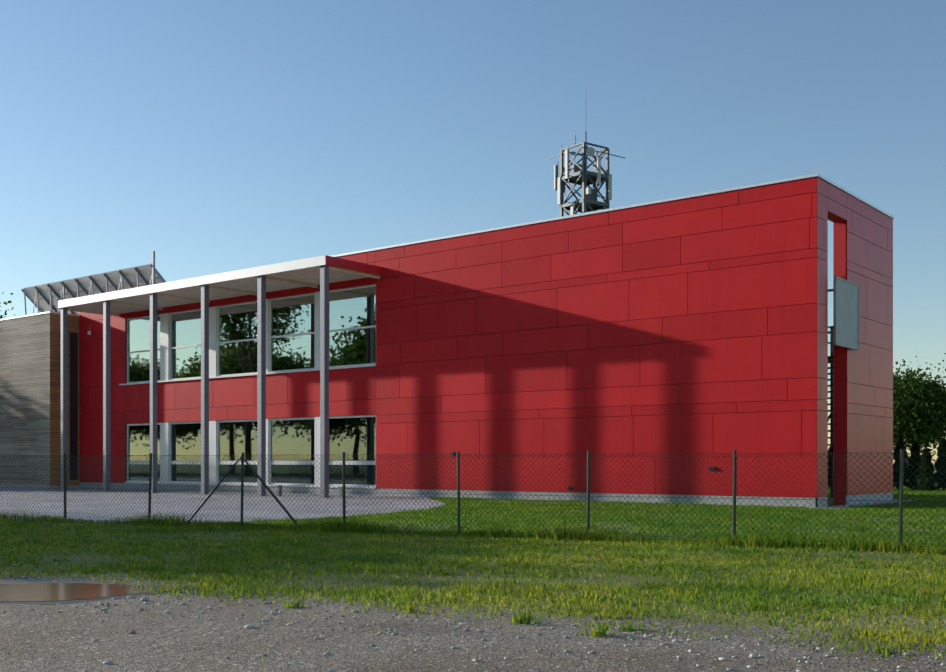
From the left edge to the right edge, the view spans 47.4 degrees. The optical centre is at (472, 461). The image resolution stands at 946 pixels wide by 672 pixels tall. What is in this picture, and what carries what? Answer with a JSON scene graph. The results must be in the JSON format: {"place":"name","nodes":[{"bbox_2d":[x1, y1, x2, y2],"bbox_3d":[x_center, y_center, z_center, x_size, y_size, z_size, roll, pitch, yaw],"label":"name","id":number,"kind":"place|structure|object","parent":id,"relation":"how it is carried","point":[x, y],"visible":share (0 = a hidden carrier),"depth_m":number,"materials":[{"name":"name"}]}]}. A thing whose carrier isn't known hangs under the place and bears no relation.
{"place":"outdoors","nodes":[
{"label":"outdoors","id":0,"kind":"place"},
{"bbox_2d":[0,572,945,671],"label":"gravel road","id":1,"kind":"structure","parent":0,"point":[54,638],"depth_m":6.86,"materials":[{"name":"grey gravel"}]},
{"bbox_2d":[0,583,177,600],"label":"puddle","id":2,"kind":"object","parent":1,"relation":"on","point":[41,591],"visible":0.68,"depth_m":9.57,"materials":[{"name":"brown liquid"}]},
{"bbox_2d":[0,581,222,603],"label":"puddle edge","id":3,"kind":"object","parent":1,"relation":"on","point":[66,601],"visible":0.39,"depth_m":9.31,"materials":[{"name":"brown liquid"}]},
{"bbox_2d":[0,576,945,671],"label":"road pebbles","id":4,"kind":"object","parent":1,"relation":"on","point":[752,655],"visible":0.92,"depth_m":7.15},
{"bbox_2d":[0,464,945,660],"bbox_3d":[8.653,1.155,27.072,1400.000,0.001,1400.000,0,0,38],"label":"ground","id":5,"kind":"structure","parent":0,"point":[73,558],"depth_m":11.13,"materials":[{"name":"plant"}]},
{"bbox_2d":[0,292,14,318],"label":"tree","id":6,"kind":"object","parent":5,"relation":"on","point":[5,313],"visible":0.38,"depth_m":93.83,"materials":[{"name":"green plant"}]},
{"bbox_2d":[0,487,445,523],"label":"paved terrace","id":7,"kind":"structure","parent":5,"relation":"on","point":[337,511],"depth_m":28.99,"materials":[{"name":"grey concrete"}]},
{"bbox_2d":[0,311,79,487],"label":"wood-clad wall","id":8,"kind":"structure","parent":7,"relation":"on","point":[30,385],"depth_m":47.57,"materials":[{"name":"grey"}]},
{"bbox_2d":[21,251,165,314],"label":"solar array","id":9,"kind":"object","parent":8,"relation":"on","point":[47,297],"visible":0.35,"depth_m":53.58,"materials":[{"name":"grey"}]},
{"bbox_2d":[61,265,331,497],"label":"canopy columns","id":10,"kind":"structure","parent":7,"relation":"on","point":[324,364],"depth_m":38.15,"materials":[{"name":"grey metal"}]},
{"bbox_2d":[58,255,382,315],"bbox_3d":[-9.971,-6.380,40.101,15.580,0.370,2.680,0,0,38],"label":"canopy","id":11,"kind":"object","parent":10,"relation":"on","point":[286,275],"visible":0.9,"depth_m":38.49,"materials":[{"name":"grey"}]},
{"bbox_2d":[276,485,342,497],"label":"yard lights","id":12,"kind":"object","parent":7,"relation":"on","point":[280,493],"visible":0.56,"depth_m":36.20},
{"bbox_2d":[9,449,945,549],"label":"fence posts","id":13,"kind":"object","parent":5,"relation":"on","point":[734,453],"visible":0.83,"depth_m":16.75,"materials":[{"name":"grey metal"}]},
{"bbox_2d":[0,453,945,548],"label":"chain link fence","id":14,"kind":"object","parent":13,"relation":"attached to","point":[469,492],"visible":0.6,"depth_m":16.66,"materials":[{"name":"grey metal"}]},
{"bbox_2d":[80,192,891,504],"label":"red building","id":15,"kind":"structure","parent":5,"relation":"on","point":[840,260],"depth_m":28.95,"materials":[{"name":"red metal"}]},
{"bbox_2d":[88,325,93,334],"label":"alarm box","id":16,"kind":"object","parent":15,"relation":"attached to","point":[90,328],"visible":1,"depth_m":47.01,"materials":[{"name":"red"}]},
{"bbox_2d":[119,284,376,487],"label":"window frames","id":17,"kind":"structure","parent":15,"relation":"attached to","point":[165,376],"depth_m":41.85,"materials":[{"name":"white metal"}]},
{"bbox_2d":[129,286,375,484],"bbox_3d":[-8.935,-2.595,41.136,14.420,6.760,0.008,0,0,38],"label":"window glass","id":18,"kind":"object","parent":17,"relation":"in","point":[353,308],"visible":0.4,"depth_m":39.84,"materials":[{"name":"clear glass"}]},
{"bbox_2d":[79,177,816,496],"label":"wall","id":19,"kind":"structure","parent":15,"relation":"attached to","point":[759,357],"depth_m":31.44,"materials":[{"name":"red paint"}]},
{"bbox_2d":[79,482,892,507],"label":"building plinth","id":20,"kind":"structure","parent":15,"relation":"attached to","point":[773,501],"depth_m":31.95,"materials":[{"name":"grey concrete"}]},
{"bbox_2d":[451,452,716,489],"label":"wall vents","id":21,"kind":"object","parent":15,"relation":"attached to","point":[710,469],"depth_m":28.86,"materials":[{"name":"grey metal"}]},
{"bbox_2d":[331,173,893,256],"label":"roof edge trim","id":22,"kind":"structure","parent":15,"relation":"attached to","point":[668,200],"depth_m":30.55,"materials":[{"name":"silver metal"}]},
{"bbox_2d":[828,276,858,349],"bbox_3d":[9.767,-3.900,28.531,0.335,1.770,1.770,0,0,38],"label":"side board","id":23,"kind":"object","parent":15,"relation":"attached to","point":[845,332],"visible":0.88,"depth_m":28.39,"materials":[{"name":"grey metal"}]},
{"bbox_2d":[816,177,892,496],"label":"end wall","id":24,"kind":"structure","parent":15,"relation":"attached to","point":[869,257],"depth_m":29.79,"materials":[{"name":"red metal"}]},
{"bbox_2d":[546,131,624,216],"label":"telecom tower","id":25,"kind":"structure","parent":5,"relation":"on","point":[582,176],"depth_m":59.60,"materials":[{"name":"grey metal"}]},
{"bbox_2d":[828,460,829,487],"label":"thuja","id":26,"kind":"object","parent":5,"relation":"on","point":[828,474],"visible":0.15,"depth_m":45.08,"materials":[{"name":"green plant"}]},
{"bbox_2d":[827,326,832,496],"bbox_3d":[10.072,-1.595,31.216,1.940,5.500,6.980,0,0,38],"label":"ladder","id":27,"kind":"object","parent":5,"relation":"on","point":[830,416],"visible":0.1,"depth_m":34.41,"materials":[{"name":"grey metal"}]},
{"bbox_2d":[807,500,912,508],"bbox_3d":[10.674,1.151,29.439,0.970,0.001,7.120,0,0,38],"label":"gravel strip","id":28,"kind":"object","parent":5,"relation":"on","point":[884,502],"visible":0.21,"depth_m":28.99,"materials":[{"name":"grey gravel"}]},
{"bbox_2d":[893,433,909,489],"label":"thuja","id":29,"kind":"object","parent":5,"relation":"on","point":[900,443],"visible":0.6,"depth_m":43.18,"materials":[{"name":"green plant"}]},
{"bbox_2d":[907,441,924,489],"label":"thuja","id":30,"kind":"object","parent":5,"relation":"on","point":[915,449],"visible":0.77,"depth_m":42.98,"materials":[{"name":"green plant"}]},
{"bbox_2d":[892,353,945,464],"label":"tree","id":31,"kind":"object","parent":5,"relation":"on","point":[919,410],"visible":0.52,"depth_m":98.76,"materials":[{"name":"green plant"}]},
{"bbox_2d":[916,448,938,490],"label":"thuja","id":32,"kind":"object","parent":5,"relation":"on","point":[928,482],"visible":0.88,"depth_m":42.28,"materials":[{"name":"green plant"}]},
{"bbox_2d":[934,437,945,490],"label":"thuja","id":33,"kind":"object","parent":5,"relation":"on","point":[942,448],"visible":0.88,"depth_m":42.16,"materials":[{"name":"green plant"}]},
{"bbox_2d":[0,507,945,553],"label":"fence line grass","id":34,"kind":"structure","parent":0,"point":[341,526],"depth_m":16.12,"materials":[{"name":"green plant"}]},
{"bbox_2d":[0,0,945,463],"label":"sky","id":35,"kind":"structure","parent":0,"point":[210,137],"materials":[{"name":"blue"}]}
]}

